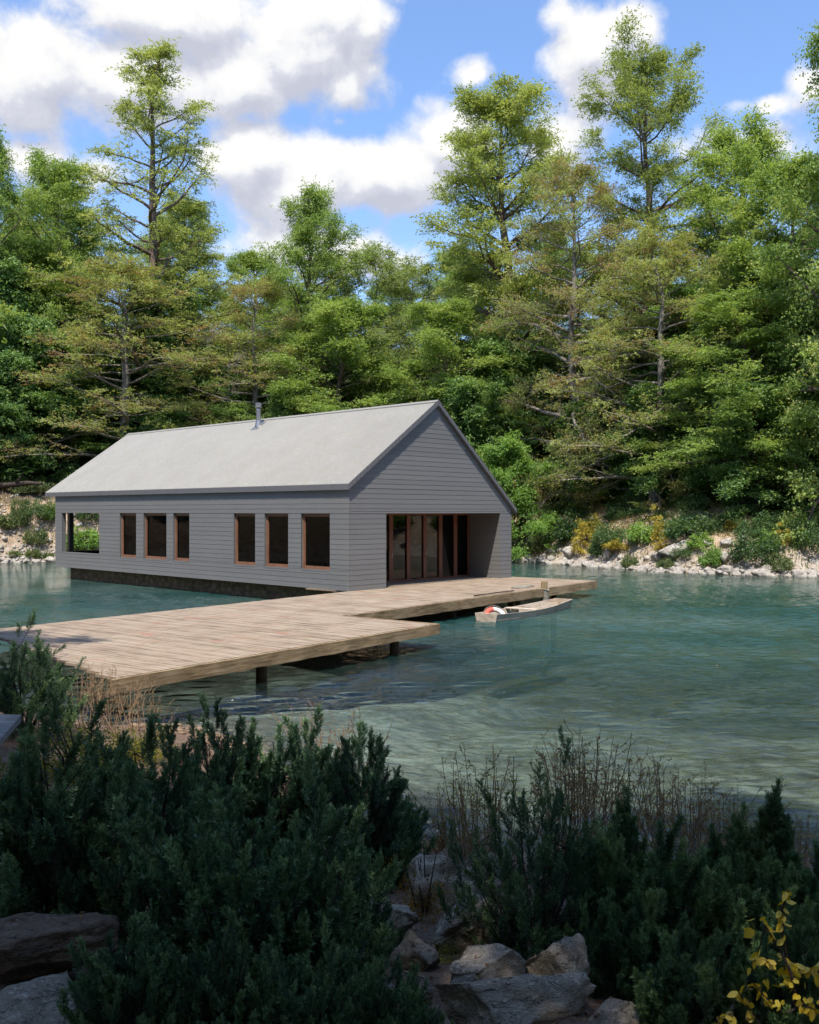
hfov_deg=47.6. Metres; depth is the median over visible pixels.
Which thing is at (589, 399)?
maple tree
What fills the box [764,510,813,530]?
green shrub
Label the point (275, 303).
beech tree
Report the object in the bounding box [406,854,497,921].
boulder
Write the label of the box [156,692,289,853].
yew bush
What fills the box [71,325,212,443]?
maple tree
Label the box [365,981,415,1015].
boulder
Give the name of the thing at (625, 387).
maple tree
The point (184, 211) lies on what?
cedar tree
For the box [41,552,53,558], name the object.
grass tuft
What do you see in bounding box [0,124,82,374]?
oak tree
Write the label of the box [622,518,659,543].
green shrub
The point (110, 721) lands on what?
dry stalks
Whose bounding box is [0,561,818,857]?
lake water
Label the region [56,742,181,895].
yew bush
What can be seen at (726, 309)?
beech tree
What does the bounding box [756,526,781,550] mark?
green shrub
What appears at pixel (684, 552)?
green shrub
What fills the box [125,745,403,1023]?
yew bush
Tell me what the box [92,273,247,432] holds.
maple tree
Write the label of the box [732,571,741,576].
shore rock
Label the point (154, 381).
maple tree
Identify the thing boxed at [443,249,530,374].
cedar tree
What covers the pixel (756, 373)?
maple tree
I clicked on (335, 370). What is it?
maple tree
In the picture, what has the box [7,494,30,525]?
willow shrub
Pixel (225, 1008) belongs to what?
yew bush
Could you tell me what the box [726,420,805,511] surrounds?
maple tree
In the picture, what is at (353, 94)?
sky
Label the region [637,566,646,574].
shore rock
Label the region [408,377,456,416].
maple tree
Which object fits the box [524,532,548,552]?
willow shrub
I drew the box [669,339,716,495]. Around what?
maple tree
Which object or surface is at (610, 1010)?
boulder
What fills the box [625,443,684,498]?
maple tree
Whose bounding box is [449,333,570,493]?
maple tree
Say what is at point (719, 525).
green shrub
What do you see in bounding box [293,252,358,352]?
cedar tree
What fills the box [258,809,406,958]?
yew bush
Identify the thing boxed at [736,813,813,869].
dry stalks
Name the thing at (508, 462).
hazel bush
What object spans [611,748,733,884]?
dry stalks
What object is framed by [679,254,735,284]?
oak tree
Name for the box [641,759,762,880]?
dry stalks
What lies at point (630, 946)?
pine bush
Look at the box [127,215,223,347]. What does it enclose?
oak tree
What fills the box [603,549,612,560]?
boulder
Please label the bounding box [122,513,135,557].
window
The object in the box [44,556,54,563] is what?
shore rock
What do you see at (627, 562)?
willow shrub
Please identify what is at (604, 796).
dry stalks
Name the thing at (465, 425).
maple tree
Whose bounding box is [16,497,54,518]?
green shrub
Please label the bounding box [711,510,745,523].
green shrub
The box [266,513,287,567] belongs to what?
window
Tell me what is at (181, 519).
window
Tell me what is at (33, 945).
boulder
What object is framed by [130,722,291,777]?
pebbles
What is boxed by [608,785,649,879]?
pine sapling
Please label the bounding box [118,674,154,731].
dry stalks
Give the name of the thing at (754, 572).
shore rock
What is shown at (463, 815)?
dry stalks
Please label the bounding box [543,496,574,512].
green shrub
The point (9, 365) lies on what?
maple tree
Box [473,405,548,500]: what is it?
maple tree
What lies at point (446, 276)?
oak tree
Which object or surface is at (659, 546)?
yellow bush
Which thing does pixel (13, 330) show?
maple tree
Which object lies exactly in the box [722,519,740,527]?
yellow bush
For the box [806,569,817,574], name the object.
shore rock
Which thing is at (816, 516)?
green shrub
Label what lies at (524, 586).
rope coil
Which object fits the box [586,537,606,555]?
green shrub
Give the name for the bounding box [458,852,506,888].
boulder
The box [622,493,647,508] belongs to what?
green shrub
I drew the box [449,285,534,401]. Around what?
beech tree
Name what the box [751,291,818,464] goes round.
maple tree
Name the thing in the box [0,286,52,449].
maple tree
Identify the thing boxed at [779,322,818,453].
maple tree
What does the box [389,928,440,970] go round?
boulder
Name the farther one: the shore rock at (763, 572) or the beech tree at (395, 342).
the beech tree at (395, 342)
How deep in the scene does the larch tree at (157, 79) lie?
74.62 m
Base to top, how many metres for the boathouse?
9.474 m
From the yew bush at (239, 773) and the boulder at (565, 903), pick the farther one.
the yew bush at (239, 773)
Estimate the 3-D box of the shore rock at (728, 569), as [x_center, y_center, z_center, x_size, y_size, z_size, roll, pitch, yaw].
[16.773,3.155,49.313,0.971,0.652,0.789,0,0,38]
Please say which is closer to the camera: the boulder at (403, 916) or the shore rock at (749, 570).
the boulder at (403, 916)
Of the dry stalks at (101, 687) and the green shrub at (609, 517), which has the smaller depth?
the dry stalks at (101, 687)
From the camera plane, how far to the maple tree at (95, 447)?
70.08 m
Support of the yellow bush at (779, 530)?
on the ground at (760, 747)
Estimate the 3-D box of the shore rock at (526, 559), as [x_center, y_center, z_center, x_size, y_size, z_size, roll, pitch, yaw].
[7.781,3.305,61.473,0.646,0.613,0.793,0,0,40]
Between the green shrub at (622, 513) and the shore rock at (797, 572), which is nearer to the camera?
the shore rock at (797, 572)
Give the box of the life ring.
[484,605,506,613]
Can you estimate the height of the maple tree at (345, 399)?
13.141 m
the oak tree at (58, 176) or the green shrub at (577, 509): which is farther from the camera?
the oak tree at (58, 176)
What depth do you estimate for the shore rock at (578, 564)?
56.66 m
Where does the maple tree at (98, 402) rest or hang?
on the ground at (760, 747)
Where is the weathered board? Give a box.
[0,714,20,745]
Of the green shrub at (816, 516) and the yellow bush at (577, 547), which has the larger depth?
the yellow bush at (577, 547)
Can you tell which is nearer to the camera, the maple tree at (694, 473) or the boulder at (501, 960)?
the boulder at (501, 960)
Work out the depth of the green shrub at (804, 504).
54.21 m
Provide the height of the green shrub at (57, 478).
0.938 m
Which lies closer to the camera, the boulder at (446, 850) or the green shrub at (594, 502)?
the boulder at (446, 850)
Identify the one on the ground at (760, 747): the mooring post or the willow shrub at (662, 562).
the willow shrub at (662, 562)
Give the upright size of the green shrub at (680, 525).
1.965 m
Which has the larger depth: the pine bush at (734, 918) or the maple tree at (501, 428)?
the maple tree at (501, 428)
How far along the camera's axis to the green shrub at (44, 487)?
64.93 m
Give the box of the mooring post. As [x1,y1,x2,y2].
[540,581,548,666]
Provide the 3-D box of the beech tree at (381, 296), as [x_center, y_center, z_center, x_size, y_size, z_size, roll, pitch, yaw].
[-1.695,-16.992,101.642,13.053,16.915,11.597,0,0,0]
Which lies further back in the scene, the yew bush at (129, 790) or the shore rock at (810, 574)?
the shore rock at (810, 574)
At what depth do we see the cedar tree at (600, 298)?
100.76 m
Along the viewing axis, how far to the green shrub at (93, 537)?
62.63 m
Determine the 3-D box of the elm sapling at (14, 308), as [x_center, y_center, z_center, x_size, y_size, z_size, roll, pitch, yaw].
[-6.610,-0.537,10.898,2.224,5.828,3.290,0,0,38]
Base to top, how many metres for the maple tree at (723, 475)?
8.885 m
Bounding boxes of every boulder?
[0,912,119,982]
[0,971,74,1023]
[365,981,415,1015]
[383,903,418,932]
[384,968,434,1007]
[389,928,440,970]
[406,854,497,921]
[432,891,513,953]
[434,972,595,1023]
[438,833,475,863]
[449,943,526,983]
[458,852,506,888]
[525,933,590,1015]
[556,897,581,935]
[562,546,573,558]
[588,996,645,1023]
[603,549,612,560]
[650,552,664,560]
[657,539,690,557]
[720,538,732,546]
[720,551,730,563]
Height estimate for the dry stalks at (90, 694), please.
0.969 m
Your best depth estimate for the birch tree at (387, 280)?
79.21 m
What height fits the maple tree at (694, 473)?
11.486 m
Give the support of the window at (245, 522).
in the boathouse
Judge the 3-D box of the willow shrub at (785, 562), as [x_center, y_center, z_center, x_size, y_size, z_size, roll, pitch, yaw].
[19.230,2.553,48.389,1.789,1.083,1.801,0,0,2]
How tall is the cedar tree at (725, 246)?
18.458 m
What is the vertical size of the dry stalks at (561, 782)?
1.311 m
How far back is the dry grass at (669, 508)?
57.99 m
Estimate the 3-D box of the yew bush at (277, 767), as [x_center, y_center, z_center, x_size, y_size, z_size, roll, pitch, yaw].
[-1.110,2.463,8.210,1.347,1.591,1.413,0,0,-17]
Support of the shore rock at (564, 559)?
on the ground at (760, 747)
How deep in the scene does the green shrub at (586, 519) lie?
60.95 m
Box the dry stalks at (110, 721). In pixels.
[80,665,145,735]
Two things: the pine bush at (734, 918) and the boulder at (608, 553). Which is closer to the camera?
the pine bush at (734, 918)
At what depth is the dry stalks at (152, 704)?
12.20 m
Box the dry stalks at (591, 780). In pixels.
[525,718,661,848]
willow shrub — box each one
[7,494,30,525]
[20,523,50,543]
[66,529,80,550]
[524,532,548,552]
[620,554,638,567]
[655,556,679,567]
[759,551,795,570]
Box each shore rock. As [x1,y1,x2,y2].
[0,558,10,565]
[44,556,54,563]
[521,557,530,564]
[536,556,546,562]
[547,555,555,560]
[561,557,567,565]
[563,560,571,566]
[571,561,581,567]
[586,561,598,570]
[604,561,612,569]
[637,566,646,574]
[654,567,664,575]
[670,566,676,574]
[688,568,697,576]
[715,570,723,576]
[716,565,734,573]
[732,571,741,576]
[740,569,751,578]
[743,571,753,577]
[752,565,774,576]
[758,569,777,579]
[790,569,802,577]
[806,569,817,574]
[808,572,817,580]
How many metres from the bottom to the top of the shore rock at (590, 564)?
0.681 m
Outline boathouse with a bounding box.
[45,400,516,598]
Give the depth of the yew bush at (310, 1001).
3.04 m
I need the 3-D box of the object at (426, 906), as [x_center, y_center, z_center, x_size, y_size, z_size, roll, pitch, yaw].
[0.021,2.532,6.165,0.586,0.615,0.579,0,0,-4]
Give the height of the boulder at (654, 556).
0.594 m
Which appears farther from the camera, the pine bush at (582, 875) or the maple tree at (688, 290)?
the maple tree at (688, 290)
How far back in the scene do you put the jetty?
21.59 m
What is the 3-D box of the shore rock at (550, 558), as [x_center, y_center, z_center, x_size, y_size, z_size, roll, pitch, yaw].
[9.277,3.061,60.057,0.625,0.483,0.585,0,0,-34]
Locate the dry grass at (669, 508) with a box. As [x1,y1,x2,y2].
[0,476,818,569]
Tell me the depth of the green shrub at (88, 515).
64.04 m
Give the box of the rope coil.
[511,585,533,587]
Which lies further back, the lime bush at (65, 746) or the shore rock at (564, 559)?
the shore rock at (564, 559)
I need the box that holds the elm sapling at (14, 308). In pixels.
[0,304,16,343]
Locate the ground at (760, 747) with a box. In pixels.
[0,331,818,1023]
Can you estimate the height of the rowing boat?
0.476 m
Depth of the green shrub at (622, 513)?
60.11 m
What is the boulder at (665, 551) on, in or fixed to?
on the ground at (760, 747)
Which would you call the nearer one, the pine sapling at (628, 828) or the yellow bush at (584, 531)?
the pine sapling at (628, 828)
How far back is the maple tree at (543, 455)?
74.78 m
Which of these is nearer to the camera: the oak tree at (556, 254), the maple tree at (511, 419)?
the maple tree at (511, 419)
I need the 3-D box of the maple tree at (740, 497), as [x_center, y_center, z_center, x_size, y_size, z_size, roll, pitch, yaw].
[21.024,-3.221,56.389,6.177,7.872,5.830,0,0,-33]
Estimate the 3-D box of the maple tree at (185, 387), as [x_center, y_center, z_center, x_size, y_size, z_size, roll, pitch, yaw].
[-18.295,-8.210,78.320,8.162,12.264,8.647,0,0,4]
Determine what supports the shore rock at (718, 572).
on the ground at (760, 747)
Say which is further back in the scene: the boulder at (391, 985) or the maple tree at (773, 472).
the maple tree at (773, 472)
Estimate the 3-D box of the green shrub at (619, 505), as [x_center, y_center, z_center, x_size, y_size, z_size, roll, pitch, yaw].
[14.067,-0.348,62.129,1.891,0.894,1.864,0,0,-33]
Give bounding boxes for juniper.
[0,608,88,743]
[432,725,626,974]
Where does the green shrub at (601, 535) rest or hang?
on the ground at (760, 747)
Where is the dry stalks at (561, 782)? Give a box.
[507,727,640,861]
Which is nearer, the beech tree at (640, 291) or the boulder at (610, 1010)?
the boulder at (610, 1010)
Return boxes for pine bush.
[535,826,625,942]
[579,887,678,1008]
[582,811,727,964]
[630,909,759,1023]
[702,851,818,992]
[731,913,818,1023]
[752,835,818,954]
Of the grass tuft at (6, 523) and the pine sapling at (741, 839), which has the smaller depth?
the pine sapling at (741, 839)
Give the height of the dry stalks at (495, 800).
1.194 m
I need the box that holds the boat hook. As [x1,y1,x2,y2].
[474,590,514,595]
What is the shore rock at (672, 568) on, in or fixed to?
on the ground at (760, 747)
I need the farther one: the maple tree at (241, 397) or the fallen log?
the maple tree at (241, 397)
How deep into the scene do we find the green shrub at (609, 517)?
60.36 m
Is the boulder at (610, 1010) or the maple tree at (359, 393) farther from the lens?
the maple tree at (359, 393)
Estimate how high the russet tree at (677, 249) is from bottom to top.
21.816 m
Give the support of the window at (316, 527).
in the boathouse
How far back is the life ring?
28.38 m
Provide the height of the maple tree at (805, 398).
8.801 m
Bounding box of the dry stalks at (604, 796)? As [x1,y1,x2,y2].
[567,744,683,849]
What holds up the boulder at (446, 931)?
on the ground at (760, 747)
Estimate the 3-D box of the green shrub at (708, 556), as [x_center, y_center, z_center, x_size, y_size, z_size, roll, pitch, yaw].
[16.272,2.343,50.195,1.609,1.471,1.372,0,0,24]
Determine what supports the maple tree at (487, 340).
on the ground at (760, 747)
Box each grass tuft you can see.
[0,512,15,528]
[6,550,22,558]
[23,548,41,558]
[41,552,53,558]
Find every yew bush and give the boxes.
[0,683,173,933]
[54,910,212,1023]
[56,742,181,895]
[74,708,245,852]
[85,784,268,984]
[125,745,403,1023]
[149,911,282,1023]
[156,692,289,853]
[229,703,370,862]
[231,914,379,1023]
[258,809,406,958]
[273,719,439,893]
[341,952,453,1023]
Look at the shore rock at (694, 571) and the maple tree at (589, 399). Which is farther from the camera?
the maple tree at (589, 399)
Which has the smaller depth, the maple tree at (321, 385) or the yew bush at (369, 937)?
the yew bush at (369, 937)
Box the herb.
[426,937,461,964]
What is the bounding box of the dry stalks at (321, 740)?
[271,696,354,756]
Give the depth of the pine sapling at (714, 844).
6.01 m
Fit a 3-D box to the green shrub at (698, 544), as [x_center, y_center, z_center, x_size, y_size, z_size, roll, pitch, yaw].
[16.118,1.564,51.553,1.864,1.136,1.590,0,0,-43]
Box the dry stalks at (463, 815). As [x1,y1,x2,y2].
[393,751,519,862]
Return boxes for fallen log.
[0,472,42,488]
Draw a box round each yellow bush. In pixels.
[570,529,590,553]
[574,510,605,541]
[600,537,630,549]
[647,504,668,540]
[651,532,667,550]
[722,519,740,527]
[774,522,790,546]
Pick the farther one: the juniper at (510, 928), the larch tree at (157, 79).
the larch tree at (157, 79)
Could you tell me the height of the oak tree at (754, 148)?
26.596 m
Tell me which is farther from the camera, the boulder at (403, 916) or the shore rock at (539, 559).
the shore rock at (539, 559)
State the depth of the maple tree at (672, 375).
63.70 m
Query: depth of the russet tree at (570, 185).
66.39 m
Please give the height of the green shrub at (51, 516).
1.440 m
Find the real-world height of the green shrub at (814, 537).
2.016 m
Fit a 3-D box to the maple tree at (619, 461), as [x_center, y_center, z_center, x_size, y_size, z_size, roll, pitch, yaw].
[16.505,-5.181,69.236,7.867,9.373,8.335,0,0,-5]
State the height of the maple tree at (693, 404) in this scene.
13.908 m
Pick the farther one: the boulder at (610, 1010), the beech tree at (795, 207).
the beech tree at (795, 207)
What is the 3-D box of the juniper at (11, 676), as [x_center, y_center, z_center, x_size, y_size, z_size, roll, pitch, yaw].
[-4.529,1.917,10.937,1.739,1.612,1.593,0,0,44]
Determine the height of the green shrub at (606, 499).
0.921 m
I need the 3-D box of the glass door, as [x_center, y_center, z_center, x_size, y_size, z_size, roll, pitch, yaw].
[0.231,1.390,36.472,0.171,2.651,6.590,0,0,43]
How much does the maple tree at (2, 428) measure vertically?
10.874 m
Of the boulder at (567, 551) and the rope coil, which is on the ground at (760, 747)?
the boulder at (567, 551)
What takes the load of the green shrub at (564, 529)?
on the ground at (760, 747)
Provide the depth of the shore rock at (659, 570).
50.38 m
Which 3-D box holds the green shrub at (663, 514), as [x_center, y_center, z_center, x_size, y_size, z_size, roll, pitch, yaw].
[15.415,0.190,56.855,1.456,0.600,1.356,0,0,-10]
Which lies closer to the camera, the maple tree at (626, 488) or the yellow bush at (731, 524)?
the yellow bush at (731, 524)
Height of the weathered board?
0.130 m
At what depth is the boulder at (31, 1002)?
3.05 m
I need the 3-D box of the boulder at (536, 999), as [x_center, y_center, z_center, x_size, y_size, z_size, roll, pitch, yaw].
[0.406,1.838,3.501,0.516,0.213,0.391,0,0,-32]
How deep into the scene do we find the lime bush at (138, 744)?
10.80 m
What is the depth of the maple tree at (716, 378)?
58.68 m
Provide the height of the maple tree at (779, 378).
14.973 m
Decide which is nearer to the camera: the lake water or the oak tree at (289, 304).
the lake water
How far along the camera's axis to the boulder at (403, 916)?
5.61 m
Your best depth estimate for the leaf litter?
4.31 m
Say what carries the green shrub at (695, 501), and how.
on the ground at (760, 747)
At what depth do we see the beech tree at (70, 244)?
88.62 m
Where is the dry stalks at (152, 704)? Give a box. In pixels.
[132,687,177,732]
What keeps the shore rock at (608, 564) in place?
on the ground at (760, 747)
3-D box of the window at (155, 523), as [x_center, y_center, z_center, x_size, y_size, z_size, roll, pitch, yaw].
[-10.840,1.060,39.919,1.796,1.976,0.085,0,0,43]
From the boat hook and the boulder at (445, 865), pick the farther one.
the boat hook
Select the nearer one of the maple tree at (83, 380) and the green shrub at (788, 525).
the green shrub at (788, 525)
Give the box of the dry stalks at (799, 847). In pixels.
[784,804,818,872]
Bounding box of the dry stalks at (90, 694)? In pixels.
[65,657,113,731]
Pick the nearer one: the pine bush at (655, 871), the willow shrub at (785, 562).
the pine bush at (655, 871)
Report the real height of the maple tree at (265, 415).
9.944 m
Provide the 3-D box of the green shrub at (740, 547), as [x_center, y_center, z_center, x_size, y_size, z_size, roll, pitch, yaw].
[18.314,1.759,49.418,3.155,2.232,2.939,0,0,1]
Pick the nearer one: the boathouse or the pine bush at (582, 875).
the pine bush at (582, 875)
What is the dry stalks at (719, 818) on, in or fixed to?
on the ground at (760, 747)
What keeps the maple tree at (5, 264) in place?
on the ground at (760, 747)
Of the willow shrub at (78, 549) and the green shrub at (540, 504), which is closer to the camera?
the willow shrub at (78, 549)
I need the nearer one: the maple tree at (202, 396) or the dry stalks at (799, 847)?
the dry stalks at (799, 847)
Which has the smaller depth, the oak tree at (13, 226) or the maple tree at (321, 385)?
the maple tree at (321, 385)
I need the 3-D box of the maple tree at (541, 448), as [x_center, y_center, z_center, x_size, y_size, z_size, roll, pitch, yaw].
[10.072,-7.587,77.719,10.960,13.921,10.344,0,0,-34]
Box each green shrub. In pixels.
[9,486,31,492]
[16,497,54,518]
[22,480,53,491]
[31,475,47,480]
[41,504,55,520]
[44,473,62,481]
[66,522,98,550]
[74,513,98,521]
[511,510,533,536]
[518,511,555,535]
[531,499,550,509]
[535,511,586,542]
[540,506,559,515]
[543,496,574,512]
[561,506,583,513]
[567,508,593,517]
[579,515,603,525]
[586,498,602,505]
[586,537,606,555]
[588,519,630,545]
[596,494,615,502]
[601,505,626,521]
[602,498,625,506]
[605,500,628,511]
[607,507,635,519]
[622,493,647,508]
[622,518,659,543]
[650,510,671,518]
[655,518,669,527]
[660,507,714,538]
[661,501,679,507]
[666,507,718,525]
[668,543,694,558]
[673,490,713,510]
[685,532,713,548]
[693,514,729,534]
[696,541,723,567]
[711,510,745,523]
[723,524,788,562]
[731,512,775,537]
[732,501,766,515]
[746,509,787,524]
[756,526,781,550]
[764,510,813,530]
[784,495,818,510]
[787,517,818,552]
[811,512,818,521]
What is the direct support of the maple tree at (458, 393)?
on the ground at (760, 747)
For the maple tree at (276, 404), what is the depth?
72.53 m
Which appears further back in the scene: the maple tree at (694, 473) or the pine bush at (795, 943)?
the maple tree at (694, 473)
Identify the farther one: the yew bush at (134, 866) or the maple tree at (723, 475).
the maple tree at (723, 475)
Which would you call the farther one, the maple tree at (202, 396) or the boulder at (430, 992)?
the maple tree at (202, 396)
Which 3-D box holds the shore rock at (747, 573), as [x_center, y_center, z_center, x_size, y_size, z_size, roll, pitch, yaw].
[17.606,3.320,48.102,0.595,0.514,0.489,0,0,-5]
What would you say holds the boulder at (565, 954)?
on the ground at (760, 747)
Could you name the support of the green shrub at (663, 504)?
on the ground at (760, 747)
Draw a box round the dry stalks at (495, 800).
[436,743,575,868]
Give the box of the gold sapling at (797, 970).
[715,889,818,1023]
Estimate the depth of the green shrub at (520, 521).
64.52 m
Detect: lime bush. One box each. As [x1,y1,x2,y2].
[0,719,155,784]
[0,756,55,798]
[107,718,179,766]
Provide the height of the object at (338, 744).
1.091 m
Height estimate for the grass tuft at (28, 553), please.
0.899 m
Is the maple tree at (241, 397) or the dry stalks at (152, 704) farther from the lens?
the maple tree at (241, 397)
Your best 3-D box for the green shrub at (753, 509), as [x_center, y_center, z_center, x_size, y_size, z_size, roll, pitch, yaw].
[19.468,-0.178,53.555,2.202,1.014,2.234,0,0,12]
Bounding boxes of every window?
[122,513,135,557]
[145,513,166,559]
[175,513,188,560]
[236,513,254,564]
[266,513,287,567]
[303,513,329,569]
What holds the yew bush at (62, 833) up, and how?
on the ground at (760, 747)
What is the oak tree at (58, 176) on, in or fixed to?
on the ground at (760, 747)
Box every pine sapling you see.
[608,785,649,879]
[687,822,737,909]
[698,800,768,906]
[748,776,812,884]
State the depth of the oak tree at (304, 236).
78.42 m
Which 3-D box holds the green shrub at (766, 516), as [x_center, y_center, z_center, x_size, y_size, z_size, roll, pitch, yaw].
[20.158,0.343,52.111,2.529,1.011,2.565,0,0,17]
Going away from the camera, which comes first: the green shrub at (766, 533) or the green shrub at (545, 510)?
the green shrub at (766, 533)
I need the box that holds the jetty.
[0,576,596,713]
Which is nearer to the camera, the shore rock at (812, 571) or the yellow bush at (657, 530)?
the shore rock at (812, 571)
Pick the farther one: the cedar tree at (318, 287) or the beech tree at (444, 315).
the cedar tree at (318, 287)
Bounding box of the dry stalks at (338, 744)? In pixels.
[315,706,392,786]
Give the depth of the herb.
4.70 m
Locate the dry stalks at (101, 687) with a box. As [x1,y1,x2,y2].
[82,668,126,724]
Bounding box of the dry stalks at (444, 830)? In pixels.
[401,783,479,861]
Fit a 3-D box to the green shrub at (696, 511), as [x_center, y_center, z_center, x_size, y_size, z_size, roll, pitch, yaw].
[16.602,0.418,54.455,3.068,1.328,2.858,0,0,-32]
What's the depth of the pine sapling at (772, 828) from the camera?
5.91 m
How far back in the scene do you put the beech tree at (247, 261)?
97.84 m
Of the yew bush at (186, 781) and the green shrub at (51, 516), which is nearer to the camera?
the yew bush at (186, 781)
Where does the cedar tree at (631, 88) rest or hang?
on the ground at (760, 747)
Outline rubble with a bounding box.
[0,493,818,580]
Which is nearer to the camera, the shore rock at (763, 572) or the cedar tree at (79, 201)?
the shore rock at (763, 572)
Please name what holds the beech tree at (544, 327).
on the ground at (760, 747)
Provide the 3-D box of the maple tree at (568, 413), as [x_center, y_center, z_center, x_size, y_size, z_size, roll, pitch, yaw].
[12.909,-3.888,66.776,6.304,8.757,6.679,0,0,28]
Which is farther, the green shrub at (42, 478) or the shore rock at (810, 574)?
the green shrub at (42, 478)
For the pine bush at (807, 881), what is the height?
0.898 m
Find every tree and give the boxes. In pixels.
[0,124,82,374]
[0,143,146,375]
[0,213,39,242]
[0,235,146,444]
[0,244,55,470]
[0,250,254,476]
[0,274,61,473]
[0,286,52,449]
[0,307,101,482]
[0,339,105,479]
[0,346,60,486]
[0,384,39,465]
[0,391,19,480]
[3,182,118,309]
[7,36,277,431]
[13,234,114,319]
[36,294,120,473]
[46,311,113,453]
[46,407,157,471]
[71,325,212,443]
[77,352,141,464]
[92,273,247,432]
[95,361,195,452]
[127,188,250,354]
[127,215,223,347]
[158,273,343,426]
[168,342,229,426]
[204,398,264,424]
[207,247,296,392]
[224,389,268,413]
[227,175,399,415]
[229,284,324,393]
[239,290,344,411]
[254,294,424,419]
[260,388,319,416]
[261,399,314,418]
[281,356,362,412]
[287,377,343,402]
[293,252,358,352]
[297,354,390,409]
[303,237,438,408]
[345,279,435,382]
[350,353,415,408]
[360,295,540,458]
[364,251,466,394]
[379,315,415,395]
[387,239,481,380]
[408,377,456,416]
[409,71,604,426]
[437,370,537,496]
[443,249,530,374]
[443,331,564,499]
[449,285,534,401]
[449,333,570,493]
[458,420,513,479]
[471,150,695,520]
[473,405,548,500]
[480,422,538,500]
[504,340,569,477]
[505,273,567,334]
[518,224,772,523]
[520,235,598,344]
[530,344,607,490]
[539,2,736,400]
[544,397,625,512]
[549,325,630,496]
[565,247,631,331]
[579,311,686,498]
[583,392,638,498]
[600,378,690,515]
[601,271,679,326]
[611,385,656,497]
[612,281,712,492]
[615,322,702,484]
[622,284,818,506]
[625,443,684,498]
[639,102,818,328]
[652,144,818,511]
[654,343,771,511]
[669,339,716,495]
[672,254,809,488]
[677,301,808,501]
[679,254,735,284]
[683,377,818,523]
[696,223,752,327]
[703,330,768,477]
[711,276,818,501]
[711,408,808,507]
[719,422,816,503]
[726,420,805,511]
[738,20,818,553]
[741,387,818,511]
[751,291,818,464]
[753,285,818,505]
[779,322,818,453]
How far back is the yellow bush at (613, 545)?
55.58 m
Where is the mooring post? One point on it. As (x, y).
(544, 584)
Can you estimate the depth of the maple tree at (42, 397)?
66.73 m
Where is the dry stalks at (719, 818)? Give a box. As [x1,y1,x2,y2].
[679,778,790,853]
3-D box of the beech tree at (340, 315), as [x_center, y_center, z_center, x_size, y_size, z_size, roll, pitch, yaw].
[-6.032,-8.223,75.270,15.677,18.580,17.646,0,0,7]
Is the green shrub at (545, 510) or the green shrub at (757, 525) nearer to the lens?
the green shrub at (757, 525)
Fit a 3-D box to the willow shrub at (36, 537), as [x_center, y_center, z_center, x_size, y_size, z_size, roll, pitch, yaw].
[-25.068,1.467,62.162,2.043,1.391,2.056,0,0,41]
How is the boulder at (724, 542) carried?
on the ground at (760, 747)
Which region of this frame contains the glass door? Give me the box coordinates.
[385,513,468,582]
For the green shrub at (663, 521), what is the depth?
55.44 m
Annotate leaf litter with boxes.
[0,767,746,1022]
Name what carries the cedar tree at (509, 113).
on the ground at (760, 747)
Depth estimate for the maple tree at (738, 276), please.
59.19 m
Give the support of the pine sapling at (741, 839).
on the ground at (760, 747)
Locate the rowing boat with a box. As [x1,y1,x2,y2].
[475,598,572,622]
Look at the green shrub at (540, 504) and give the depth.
68.90 m
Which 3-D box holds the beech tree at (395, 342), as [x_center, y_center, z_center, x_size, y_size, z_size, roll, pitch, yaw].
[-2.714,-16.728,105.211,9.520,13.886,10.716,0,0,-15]
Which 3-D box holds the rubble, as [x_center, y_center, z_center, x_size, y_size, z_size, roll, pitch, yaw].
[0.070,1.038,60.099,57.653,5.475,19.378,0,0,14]
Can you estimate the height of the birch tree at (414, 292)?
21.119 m
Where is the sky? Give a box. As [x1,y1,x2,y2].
[0,0,818,347]
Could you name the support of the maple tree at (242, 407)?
on the ground at (760, 747)
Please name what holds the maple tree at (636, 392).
on the ground at (760, 747)
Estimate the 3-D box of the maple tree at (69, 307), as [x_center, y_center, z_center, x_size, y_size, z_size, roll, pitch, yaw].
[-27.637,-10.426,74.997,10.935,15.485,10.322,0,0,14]
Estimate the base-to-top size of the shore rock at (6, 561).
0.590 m
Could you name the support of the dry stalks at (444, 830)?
on the ground at (760, 747)
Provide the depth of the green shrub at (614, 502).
64.16 m
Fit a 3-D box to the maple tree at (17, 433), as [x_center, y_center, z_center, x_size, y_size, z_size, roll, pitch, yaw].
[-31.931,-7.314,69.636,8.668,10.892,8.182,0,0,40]
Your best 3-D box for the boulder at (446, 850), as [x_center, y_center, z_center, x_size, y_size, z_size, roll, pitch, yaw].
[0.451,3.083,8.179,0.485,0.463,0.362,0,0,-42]
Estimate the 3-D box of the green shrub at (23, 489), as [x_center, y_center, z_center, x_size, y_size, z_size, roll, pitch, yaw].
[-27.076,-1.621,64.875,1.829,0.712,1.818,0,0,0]
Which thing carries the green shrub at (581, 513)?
on the ground at (760, 747)
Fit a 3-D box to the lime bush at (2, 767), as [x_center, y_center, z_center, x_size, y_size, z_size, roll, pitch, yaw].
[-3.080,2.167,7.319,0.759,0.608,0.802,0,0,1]
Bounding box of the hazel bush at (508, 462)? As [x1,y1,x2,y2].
[478,428,565,562]
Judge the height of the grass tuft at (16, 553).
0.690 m
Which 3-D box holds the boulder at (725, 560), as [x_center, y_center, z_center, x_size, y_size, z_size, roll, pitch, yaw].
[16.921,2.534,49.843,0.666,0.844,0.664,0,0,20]

